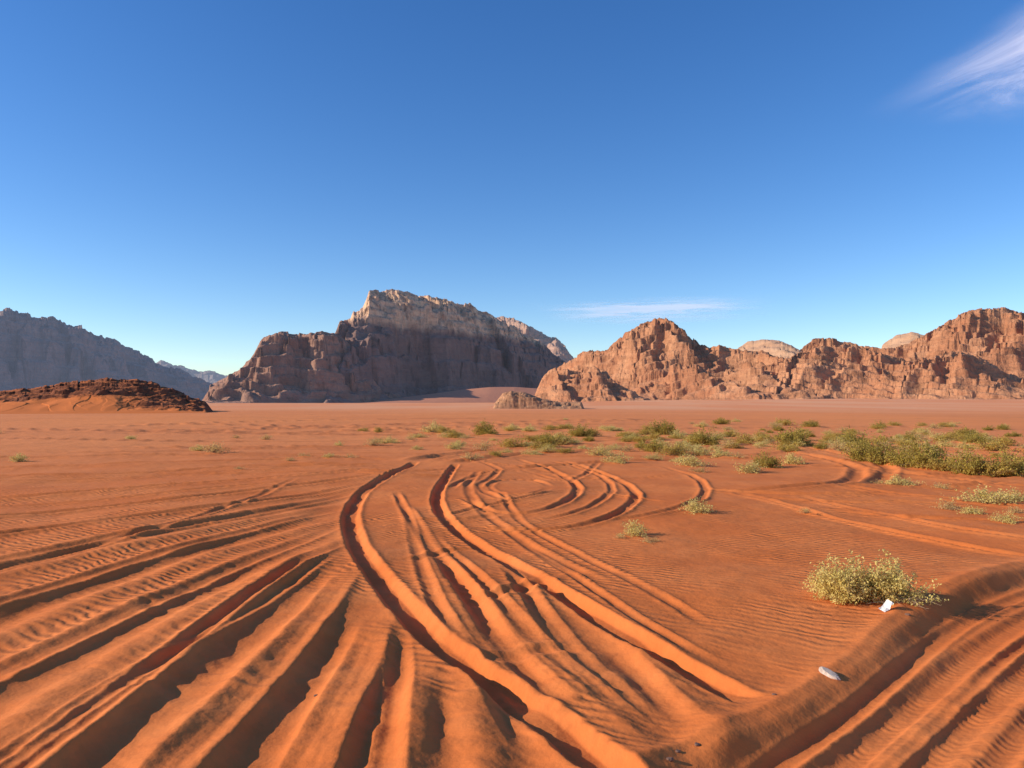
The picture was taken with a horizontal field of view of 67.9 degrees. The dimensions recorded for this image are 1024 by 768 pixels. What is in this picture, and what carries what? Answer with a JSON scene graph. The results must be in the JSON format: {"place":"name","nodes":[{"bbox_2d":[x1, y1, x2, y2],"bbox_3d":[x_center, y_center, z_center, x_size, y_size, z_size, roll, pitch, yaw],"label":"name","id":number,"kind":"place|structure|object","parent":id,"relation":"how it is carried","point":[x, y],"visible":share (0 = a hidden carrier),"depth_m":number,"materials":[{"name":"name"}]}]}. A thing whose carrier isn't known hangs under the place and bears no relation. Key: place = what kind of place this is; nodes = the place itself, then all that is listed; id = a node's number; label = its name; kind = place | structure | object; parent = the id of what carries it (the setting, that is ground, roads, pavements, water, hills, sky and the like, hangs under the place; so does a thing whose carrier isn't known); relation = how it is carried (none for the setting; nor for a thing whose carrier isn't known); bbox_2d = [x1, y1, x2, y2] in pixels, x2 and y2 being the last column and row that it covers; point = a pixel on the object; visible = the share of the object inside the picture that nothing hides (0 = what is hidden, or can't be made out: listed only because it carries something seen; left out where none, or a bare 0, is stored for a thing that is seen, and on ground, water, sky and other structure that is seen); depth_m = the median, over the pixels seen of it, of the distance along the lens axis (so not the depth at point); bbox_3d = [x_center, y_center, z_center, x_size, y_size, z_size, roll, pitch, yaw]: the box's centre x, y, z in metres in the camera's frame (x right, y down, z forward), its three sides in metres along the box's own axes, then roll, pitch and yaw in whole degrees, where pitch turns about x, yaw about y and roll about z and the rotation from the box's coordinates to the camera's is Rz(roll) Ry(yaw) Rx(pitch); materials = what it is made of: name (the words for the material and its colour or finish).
{"place":"outdoors","nodes":[
{"label":"outdoors","id":0,"kind":"place"},
{"bbox_2d":[0,308,211,400],"bbox_3d":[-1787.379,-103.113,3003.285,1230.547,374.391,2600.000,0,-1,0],"label":"mountain","id":1,"kind":"structure","parent":0,"point":[42,351],"depth_m":2898.17,"materials":[{"name":"stone"}]},
{"bbox_2d":[157,360,227,383],"bbox_3d":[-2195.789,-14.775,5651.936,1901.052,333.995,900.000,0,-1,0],"label":"mountain","id":2,"kind":"structure","parent":0,"point":[209,376],"depth_m":5551.25,"materials":[{"name":"stone"}]},
{"bbox_2d":[202,331,400,402],"bbox_3d":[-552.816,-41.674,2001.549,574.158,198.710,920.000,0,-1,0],"label":"mountain","id":3,"kind":"structure","parent":0,"point":[283,367],"depth_m":1849.58,"materials":[{"name":"brown stone"}]},
{"bbox_2d":[323,289,565,402],"bbox_3d":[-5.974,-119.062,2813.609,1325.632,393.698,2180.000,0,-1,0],"label":"mountain","id":4,"kind":"structure","parent":0,"point":[405,343],"depth_m":2389.37,"materials":[{"name":"stone"}]},
{"bbox_2d":[365,387,536,402],"bbox_3d":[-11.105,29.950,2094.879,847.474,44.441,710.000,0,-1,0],"label":"sand slope","id":5,"kind":"structure","parent":0,"point":[486,395],"depth_m":1970.54,"materials":[{"name":"sand"}]},
{"bbox_2d":[0,399,1023,767],"bbox_3d":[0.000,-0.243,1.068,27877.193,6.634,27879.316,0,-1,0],"label":"ground","id":6,"kind":"structure","parent":0,"point":[170,597],"depth_m":8.61,"materials":[{"name":"sand"}]},
{"bbox_2d":[9,453,29,461],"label":"desert shrub","id":7,"kind":"object","parent":6,"relation":"on","point":[15,458],"visible":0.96,"depth_m":27.81,"materials":[{"name":"green plant"}]},
{"bbox_2d":[0,377,212,413],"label":"rock outcrop","id":8,"kind":"object","parent":6,"relation":"on","point":[106,395],"visible":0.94,"depth_m":159.06,"materials":[{"name":"stone"}]},
{"bbox_2d":[201,442,232,452],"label":"desert shrub","id":9,"kind":"object","parent":6,"relation":"on","point":[214,448],"visible":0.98,"depth_m":32.62,"materials":[{"name":"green plant"}]},
{"bbox_2d":[364,438,383,445],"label":"desert shrub","id":10,"kind":"object","parent":6,"relation":"on","point":[372,442],"visible":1,"depth_m":38.35,"materials":[{"name":"green plant"}]},
{"bbox_2d":[377,436,400,443],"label":"desert shrub","id":11,"kind":"object","parent":6,"relation":"on","point":[387,440],"visible":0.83,"depth_m":40.84,"materials":[{"name":"green plant"}]},
{"bbox_2d":[422,419,446,432],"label":"desert shrub","id":12,"kind":"object","parent":6,"relation":"on","point":[431,429],"visible":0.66,"depth_m":55.49,"materials":[{"name":"green plant"}]},
{"bbox_2d":[445,430,464,437],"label":"desert shrub","id":13,"kind":"object","parent":6,"relation":"on","point":[453,435],"visible":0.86,"depth_m":47.60,"materials":[{"name":"green plant"}]},
{"bbox_2d":[444,443,466,449],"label":"desert shrub","id":14,"kind":"object","parent":6,"relation":"on","point":[452,446],"visible":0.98,"depth_m":35.47,"materials":[{"name":"green plant"}]},
{"bbox_2d":[459,450,486,460],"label":"desert shrub","id":15,"kind":"object","parent":6,"relation":"on","point":[470,458],"visible":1,"depth_m":28.76,"materials":[{"name":"green plant"}]},
{"bbox_2d":[469,420,497,434],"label":"desert shrub","id":16,"kind":"object","parent":6,"relation":"on","point":[482,428],"visible":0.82,"depth_m":51.92,"materials":[{"name":"green plant"}]},
{"bbox_2d":[471,438,495,450],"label":"desert shrub","id":17,"kind":"object","parent":6,"relation":"on","point":[484,446],"visible":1,"depth_m":34.34,"materials":[{"name":"green plant"}]},
{"bbox_2d":[493,435,526,447],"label":"desert shrub","id":18,"kind":"object","parent":6,"relation":"on","point":[510,443],"visible":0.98,"depth_m":37.08,"materials":[{"name":"green plant"}]},
{"bbox_2d":[521,431,539,440],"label":"desert shrub","id":19,"kind":"object","parent":6,"relation":"on","point":[530,437],"visible":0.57,"depth_m":43.24,"materials":[{"name":"green plant"}]},
{"bbox_2d":[493,391,583,408],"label":"rock outcrop","id":20,"kind":"object","parent":6,"relation":"on","point":[514,400],"visible":0.98,"depth_m":263.44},
{"bbox_2d":[524,441,560,449],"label":"desert shrub","id":21,"kind":"object","parent":6,"relation":"on","point":[534,446],"visible":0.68,"depth_m":34.87,"materials":[{"name":"green plant"}]},
{"bbox_2d":[535,444,554,451],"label":"desert shrub","id":22,"kind":"object","parent":6,"relation":"on","point":[546,449],"visible":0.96,"depth_m":33.02,"materials":[{"name":"green plant"}]},
{"bbox_2d":[531,431,562,444],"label":"desert shrub","id":23,"kind":"object","parent":6,"relation":"on","point":[542,439],"visible":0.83,"depth_m":36.76,"materials":[{"name":"green plant"}]},
{"bbox_2d":[548,432,574,444],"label":"desert shrub","id":24,"kind":"object","parent":6,"relation":"on","point":[565,442],"visible":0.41,"depth_m":39.49,"materials":[{"name":"green plant"}]},
{"bbox_2d":[555,422,574,428],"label":"desert shrub","id":25,"kind":"object","parent":6,"relation":"on","point":[563,426],"visible":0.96,"depth_m":61.38,"materials":[{"name":"green plant"}]},
{"bbox_2d":[552,447,579,453],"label":"desert shrub","id":26,"kind":"object","parent":6,"relation":"on","point":[563,450],"visible":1,"depth_m":32.38,"materials":[{"name":"green plant"}]},
{"bbox_2d":[567,421,592,436],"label":"desert shrub","id":27,"kind":"object","parent":6,"relation":"on","point":[580,432],"visible":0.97,"depth_m":48.88,"materials":[{"name":"green plant"}]},
{"bbox_2d":[585,427,603,436],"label":"desert shrub","id":28,"kind":"object","parent":6,"relation":"on","point":[594,433],"visible":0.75,"depth_m":49.30,"materials":[{"name":"green plant"}]},
{"bbox_2d":[585,442,615,455],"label":"desert shrub","id":29,"kind":"object","parent":6,"relation":"on","point":[602,450],"visible":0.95,"depth_m":30.79,"materials":[{"name":"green plant"}]},
{"bbox_2d":[599,449,633,463],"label":"desert shrub","id":30,"kind":"object","parent":6,"relation":"on","point":[618,460],"visible":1,"depth_m":27.10,"materials":[{"name":"green plant"}]},
{"bbox_2d":[614,428,636,436],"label":"desert shrub","id":31,"kind":"object","parent":6,"relation":"on","point":[624,433],"visible":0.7,"depth_m":47.59,"materials":[{"name":"green plant"}]},
{"bbox_2d":[620,519,649,537],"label":"desert shrub","id":32,"kind":"object","parent":6,"relation":"on","point":[636,531],"visible":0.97,"depth_m":12.66,"materials":[{"name":"green plant"}]},
{"bbox_2d":[632,434,649,442],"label":"desert shrub","id":33,"kind":"object","parent":6,"relation":"on","point":[638,438],"visible":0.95,"depth_m":41.64,"materials":[{"name":"green plant"}]},
{"bbox_2d":[633,429,653,434],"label":"desert shrub","id":34,"kind":"object","parent":6,"relation":"on","point":[645,432],"visible":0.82,"depth_m":51.38,"materials":[{"name":"green plant"}]},
{"bbox_2d":[637,437,664,451],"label":"desert shrub","id":35,"kind":"object","parent":6,"relation":"on","point":[652,447],"visible":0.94,"depth_m":33.35,"materials":[{"name":"green plant"}]},
{"bbox_2d":[642,452,664,459],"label":"desert shrub","id":36,"kind":"object","parent":6,"relation":"on","point":[655,456],"visible":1,"depth_m":28.96,"materials":[{"name":"green plant"}]},
{"bbox_2d":[646,431,666,439],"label":"desert shrub","id":37,"kind":"object","parent":6,"relation":"on","point":[655,435],"visible":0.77,"depth_m":43.87,"materials":[{"name":"green plant"}]},
{"bbox_2d":[648,416,679,434],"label":"desert shrub","id":38,"kind":"object","parent":6,"relation":"on","point":[665,429],"visible":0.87,"depth_m":51.97,"materials":[{"name":"green plant"}]},
{"bbox_2d":[651,442,692,455],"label":"desert shrub","id":39,"kind":"object","parent":6,"relation":"on","point":[676,450],"visible":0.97,"depth_m":30.96,"materials":[{"name":"green plant"}]},
{"bbox_2d":[667,430,687,437],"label":"desert shrub","id":40,"kind":"object","parent":6,"relation":"on","point":[676,433],"visible":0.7,"depth_m":46.26,"materials":[{"name":"green plant"}]},
{"bbox_2d":[668,439,694,447],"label":"desert shrub","id":41,"kind":"object","parent":6,"relation":"on","point":[683,441],"visible":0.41,"depth_m":36.47,"materials":[{"name":"green plant"}]},
{"bbox_2d":[681,442,702,450],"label":"desert shrub","id":42,"kind":"object","parent":6,"relation":"on","point":[689,447],"visible":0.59,"depth_m":33.93,"materials":[{"name":"green plant"}]},
{"bbox_2d":[673,454,713,466],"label":"desert shrub","id":43,"kind":"object","parent":6,"relation":"on","point":[691,462],"visible":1,"depth_m":25.92,"materials":[{"name":"green plant"}]},
{"bbox_2d":[679,497,713,514],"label":"desert shrub","id":44,"kind":"object","parent":6,"relation":"on","point":[695,508],"visible":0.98,"depth_m":15.06,"materials":[{"name":"green plant"}]},
{"bbox_2d":[687,444,713,455],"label":"desert shrub","id":45,"kind":"object","parent":6,"relation":"on","point":[700,452],"visible":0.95,"depth_m":31.07,"materials":[{"name":"green plant"}]},
{"bbox_2d":[681,423,723,444],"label":"desert shrub","id":46,"kind":"object","parent":6,"relation":"on","point":[700,438],"visible":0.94,"depth_m":38.65,"materials":[{"name":"green plant"}]},
{"bbox_2d":[710,417,730,423],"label":"desert shrub","id":47,"kind":"object","parent":6,"relation":"on","point":[721,420],"visible":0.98,"depth_m":72.09,"materials":[{"name":"green plant"}]},
{"bbox_2d":[707,446,735,457],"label":"desert shrub","id":48,"kind":"object","parent":6,"relation":"on","point":[717,452],"visible":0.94,"depth_m":30.34,"materials":[{"name":"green plant"}]},
{"bbox_2d":[722,428,739,436],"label":"desert shrub","id":49,"kind":"object","parent":6,"relation":"on","point":[730,433],"visible":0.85,"depth_m":47.81,"materials":[{"name":"green plant"}]},
{"bbox_2d":[724,441,746,448],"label":"desert shrub","id":50,"kind":"object","parent":6,"relation":"on","point":[736,446],"visible":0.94,"depth_m":35.45,"materials":[{"name":"green plant"}]},
{"bbox_2d":[731,430,756,443],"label":"desert shrub","id":51,"kind":"object","parent":6,"relation":"on","point":[746,439],"visible":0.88,"depth_m":39.70,"materials":[{"name":"green plant"}]},
{"bbox_2d":[733,460,766,473],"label":"desert shrub","id":52,"kind":"object","parent":6,"relation":"on","point":[748,468],"visible":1,"depth_m":23.72,"materials":[{"name":"green plant"}]},
{"bbox_2d":[754,432,775,441],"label":"desert shrub","id":53,"kind":"object","parent":6,"relation":"on","point":[762,438],"visible":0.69,"depth_m":41.72,"materials":[{"name":"green plant"}]},
{"bbox_2d":[751,448,787,468],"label":"desert shrub","id":54,"kind":"object","parent":6,"relation":"on","point":[769,462],"visible":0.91,"depth_m":25.53,"materials":[{"name":"green plant"}]},
{"bbox_2d":[768,443,802,451],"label":"desert shrub","id":55,"kind":"object","parent":6,"relation":"on","point":[793,447],"visible":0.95,"depth_m":33.57,"materials":[{"name":"green plant"}]},
{"bbox_2d":[773,418,797,425],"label":"desert shrub","id":56,"kind":"object","parent":6,"relation":"on","point":[786,422],"visible":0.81,"depth_m":69.00,"materials":[{"name":"green plant"}]},
{"bbox_2d":[772,423,811,445],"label":"desert shrub","id":57,"kind":"object","parent":6,"relation":"on","point":[789,437],"visible":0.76,"depth_m":37.80,"materials":[{"name":"green plant"}]},
{"bbox_2d":[778,452,809,464],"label":"desert shrub","id":58,"kind":"object","parent":6,"relation":"on","point":[792,460],"visible":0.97,"depth_m":26.88,"materials":[{"name":"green plant"}]},
{"bbox_2d":[799,418,819,426],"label":"desert shrub","id":59,"kind":"object","parent":6,"relation":"on","point":[809,424],"visible":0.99,"depth_m":65.55,"materials":[{"name":"green plant"}]},
{"bbox_2d":[813,440,829,448],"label":"desert shrub","id":60,"kind":"object","parent":6,"relation":"on","point":[820,446],"visible":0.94,"depth_m":35.08,"materials":[{"name":"green plant"}]},
{"bbox_2d":[815,434,836,441],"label":"desert shrub","id":61,"kind":"object","parent":6,"relation":"on","point":[826,438],"visible":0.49,"depth_m":40.66,"materials":[{"name":"green plant"}]},
{"bbox_2d":[819,667,840,679],"bbox_3d":[2.571,2.354,6.158,0.082,0.057,0.188,-12,23,-35],"label":"stone","id":62,"kind":"object","parent":6,"relation":"on","point":[827,672],"visible":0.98,"depth_m":6.14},
{"bbox_2d":[824,441,848,450],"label":"desert shrub","id":63,"kind":"object","parent":6,"relation":"on","point":[836,445],"visible":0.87,"depth_m":34.02,"materials":[{"name":"green plant"}]},
{"bbox_2d":[834,425,871,442],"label":"desert shrub","id":64,"kind":"object","parent":6,"relation":"on","point":[847,436],"visible":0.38,"depth_m":36.15,"materials":[{"name":"green plant"}]},
{"bbox_2d":[838,439,874,460],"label":"desert shrub","id":65,"kind":"object","parent":6,"relation":"on","point":[855,454],"visible":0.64,"depth_m":28.12,"materials":[{"name":"green plant"}]},
{"bbox_2d":[799,549,948,608],"bbox_3d":[3.951,2.098,8.404,1.390,0.651,0.867,0,-1,11],"label":"desert shrub","id":66,"kind":"object","parent":6,"relation":"on","point":[841,586],"visible":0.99,"depth_m":8.31,"materials":[{"name":"green plant"}]},
{"bbox_2d":[856,430,900,464],"bbox_3d":[13.376,2.318,27.406,1.692,1.323,1.584,-1,-2,30],"label":"desert shrub","id":67,"kind":"object","parent":6,"relation":"on","point":[874,456],"visible":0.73,"depth_m":27.29,"materials":[{"name":"green plant"}]},
{"bbox_2d":[869,433,893,443],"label":"desert shrub","id":68,"kind":"object","parent":6,"relation":"on","point":[879,438],"visible":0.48,"depth_m":39.84,"materials":[{"name":"green plant"}]},
{"bbox_2d":[879,600,893,611],"bbox_3d":[3.910,2.323,7.942,0.140,0.042,0.084,-41,26,-10],"label":"paper scrap","id":69,"kind":"object","parent":6,"relation":"on","point":[885,606],"visible":1,"depth_m":7.94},
{"bbox_2d":[879,441,924,465],"bbox_3d":[13.429,2.369,26.135,1.358,0.990,1.537,-1,-2,42],"label":"desert shrub","id":70,"kind":"object","parent":6,"relation":"on","point":[893,460],"visible":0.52,"depth_m":26.02,"materials":[{"name":"green plant"}]},
{"bbox_2d":[879,473,926,486],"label":"desert shrub","id":71,"kind":"object","parent":6,"relation":"on","point":[904,482],"visible":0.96,"depth_m":20.24,"materials":[{"name":"green plant"}]},
{"bbox_2d":[896,430,919,440],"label":"desert shrub","id":72,"kind":"object","parent":6,"relation":"on","point":[909,436],"visible":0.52,"depth_m":42.52,"materials":[{"name":"green plant"}]},
{"bbox_2d":[894,438,921,446],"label":"desert shrub","id":73,"kind":"object","parent":6,"relation":"on","point":[903,442],"visible":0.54,"depth_m":37.03,"materials":[{"name":"green plant"}]},
{"bbox_2d":[895,438,948,468],"bbox_3d":[13.592,2.282,24.994,1.698,1.093,1.656,0,-1,-13],"label":"desert shrub","id":74,"kind":"object","parent":6,"relation":"on","point":[917,456],"visible":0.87,"depth_m":24.85,"materials":[{"name":"green plant"}]},
{"bbox_2d":[919,450,964,470],"bbox_3d":[13.756,2.449,24.075,1.394,0.709,1.224,0,-1,-5],"label":"desert shrub","id":75,"kind":"object","parent":6,"relation":"on","point":[942,466],"visible":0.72,"depth_m":24.08,"materials":[{"name":"green plant"}]},
{"bbox_2d":[930,433,957,442],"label":"desert shrub","id":76,"kind":"object","parent":6,"relation":"on","point":[944,439],"visible":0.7,"depth_m":41.01,"materials":[{"name":"green plant"}]},
{"bbox_2d":[934,437,956,446],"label":"desert shrub","id":77,"kind":"object","parent":6,"relation":"on","point":[945,444],"visible":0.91,"depth_m":36.99,"materials":[{"name":"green plant"}]},
{"bbox_2d":[929,498,962,510],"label":"desert shrub","id":78,"kind":"object","parent":6,"relation":"on","point":[951,507],"visible":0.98,"depth_m":15.71,"materials":[{"name":"green plant"}]},
{"bbox_2d":[939,430,960,440],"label":"desert shrub","id":79,"kind":"object","parent":6,"relation":"on","point":[955,434],"visible":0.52,"depth_m":42.71,"materials":[{"name":"green plant"}]},
{"bbox_2d":[952,439,978,448],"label":"desert shrub","id":80,"kind":"object","parent":6,"relation":"on","point":[962,445],"visible":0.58,"depth_m":35.53,"materials":[{"name":"green plant"}]},
{"bbox_2d":[951,425,981,435],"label":"desert shrub","id":81,"kind":"object","parent":6,"relation":"on","point":[963,431],"visible":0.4,"depth_m":48.82,"materials":[{"name":"green plant"}]},
{"bbox_2d":[944,442,998,476],"bbox_3d":[13.789,2.232,22.861,1.326,1.206,1.435,0,-1,-10],"label":"desert shrub","id":82,"kind":"object","parent":6,"relation":"on","point":[960,466],"visible":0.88,"depth_m":22.74,"materials":[{"name":"green plant"}]},
{"bbox_2d":[955,429,987,440],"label":"desert shrub","id":83,"kind":"object","parent":6,"relation":"on","point":[967,435],"visible":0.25,"depth_m":40.40,"materials":[{"name":"green plant"}]},
{"bbox_2d":[957,504,987,514],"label":"desert shrub","id":84,"kind":"object","parent":6,"relation":"on","point":[969,510],"visible":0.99,"depth_m":15.10,"materials":[{"name":"green plant"}]},
{"bbox_2d":[964,434,991,443],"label":"desert shrub","id":85,"kind":"object","parent":6,"relation":"on","point":[976,438],"visible":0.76,"depth_m":38.73,"materials":[{"name":"green plant"}]},
{"bbox_2d":[940,484,1018,504],"bbox_3d":[10.251,2.408,16.748,1.539,0.446,1.064,-1,-1,22],"label":"desert shrub","id":86,"kind":"object","parent":6,"relation":"on","point":[990,499],"visible":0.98,"depth_m":16.60,"materials":[{"name":"green plant"}]},
{"bbox_2d":[971,438,1011,450],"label":"desert shrub","id":87,"kind":"object","parent":6,"relation":"on","point":[996,445],"visible":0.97,"depth_m":33.66,"materials":[{"name":"green plant"}]},
{"bbox_2d":[965,456,1020,476],"bbox_3d":[14.320,2.376,22.579,1.376,0.766,1.203,-1,-2,42],"label":"desert shrub","id":88,"kind":"object","parent":6,"relation":"on","point":[993,468],"visible":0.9,"depth_m":22.34,"materials":[{"name":"green plant"}]},
{"bbox_2d":[986,450,1021,458],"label":"desert shrub","id":89,"kind":"object","parent":6,"relation":"on","point":[996,454],"visible":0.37,"depth_m":29.32,"materials":[{"name":"green plant"}]},
{"bbox_2d":[989,433,1021,445],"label":"desert shrub","id":90,"kind":"object","parent":6,"relation":"on","point":[1005,440],"visible":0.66,"depth_m":37.76,"materials":[{"name":"green plant"}]},
{"bbox_2d":[988,511,1023,523],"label":"desert shrub","id":91,"kind":"object","parent":6,"relation":"on","point":[1007,520],"visible":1,"depth_m":13.85,"materials":[{"name":"green plant"}]},
{"bbox_2d":[990,444,1023,476],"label":"desert shrub","id":92,"kind":"object","parent":6,"relation":"on","point":[1016,465],"visible":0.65,"depth_m":22.36,"materials":[{"name":"green plant"}]},
{"bbox_2d":[993,487,1023,501],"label":"desert shrub","id":93,"kind":"object","parent":6,"relation":"on","point":[1017,497],"visible":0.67,"depth_m":16.86,"materials":[{"name":"green plant"}]},
{"bbox_2d":[0,0,1023,374],"label":"sky","id":94,"kind":"structure","parent":0,"point":[190,184],"materials":[{"name":"blue"}]},
{"bbox_2d":[496,316,573,362],"bbox_3d":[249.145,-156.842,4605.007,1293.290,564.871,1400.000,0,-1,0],"label":"mountain","id":95,"kind":"structure","parent":0,"point":[555,346],"depth_m":4599.24,"materials":[{"name":"stone"}]},
{"bbox_2d":[535,366,649,401],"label":"mountain","id":96,"kind":"structure","parent":0,"point":[592,383],"depth_m":1174.11,"materials":[{"name":"stone"}]},
{"bbox_2d":[574,303,730,319],"bbox_3d":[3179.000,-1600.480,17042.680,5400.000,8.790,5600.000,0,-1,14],"label":"cloud","id":97,"kind":"structure","parent":0,"point":[678,308],"depth_m":16482.65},
{"bbox_2d":[540,318,833,399],"bbox_3d":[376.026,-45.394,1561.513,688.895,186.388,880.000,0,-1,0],"label":"mountain","id":98,"kind":"structure","parent":0,"point":[660,359],"depth_m":1479.74,"materials":[{"name":"stone"}]},
{"bbox_2d":[738,339,801,357],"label":"mountain","id":99,"kind":"structure","parent":0,"point":[778,348],"depth_m":2272.42,"materials":[{"name":"stone"}]},
{"bbox_2d":[700,344,1023,399],"bbox_3d":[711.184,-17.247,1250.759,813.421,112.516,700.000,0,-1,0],"label":"mountain","id":100,"kind":"structure","parent":0,"point":[842,371],"depth_m":1219.87,"materials":[{"name":"stone"}]},
{"bbox_2d":[881,332,923,348],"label":"mountain","id":101,"kind":"structure","parent":0,"point":[899,340],"depth_m":2403.72,"materials":[{"name":"stone"}]},
{"bbox_2d":[800,307,1023,377],"bbox_3d":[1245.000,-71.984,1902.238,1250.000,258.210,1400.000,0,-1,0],"label":"mountain","id":102,"kind":"structure","parent":0,"point":[994,336],"depth_m":1882.28,"materials":[{"name":"stone"}]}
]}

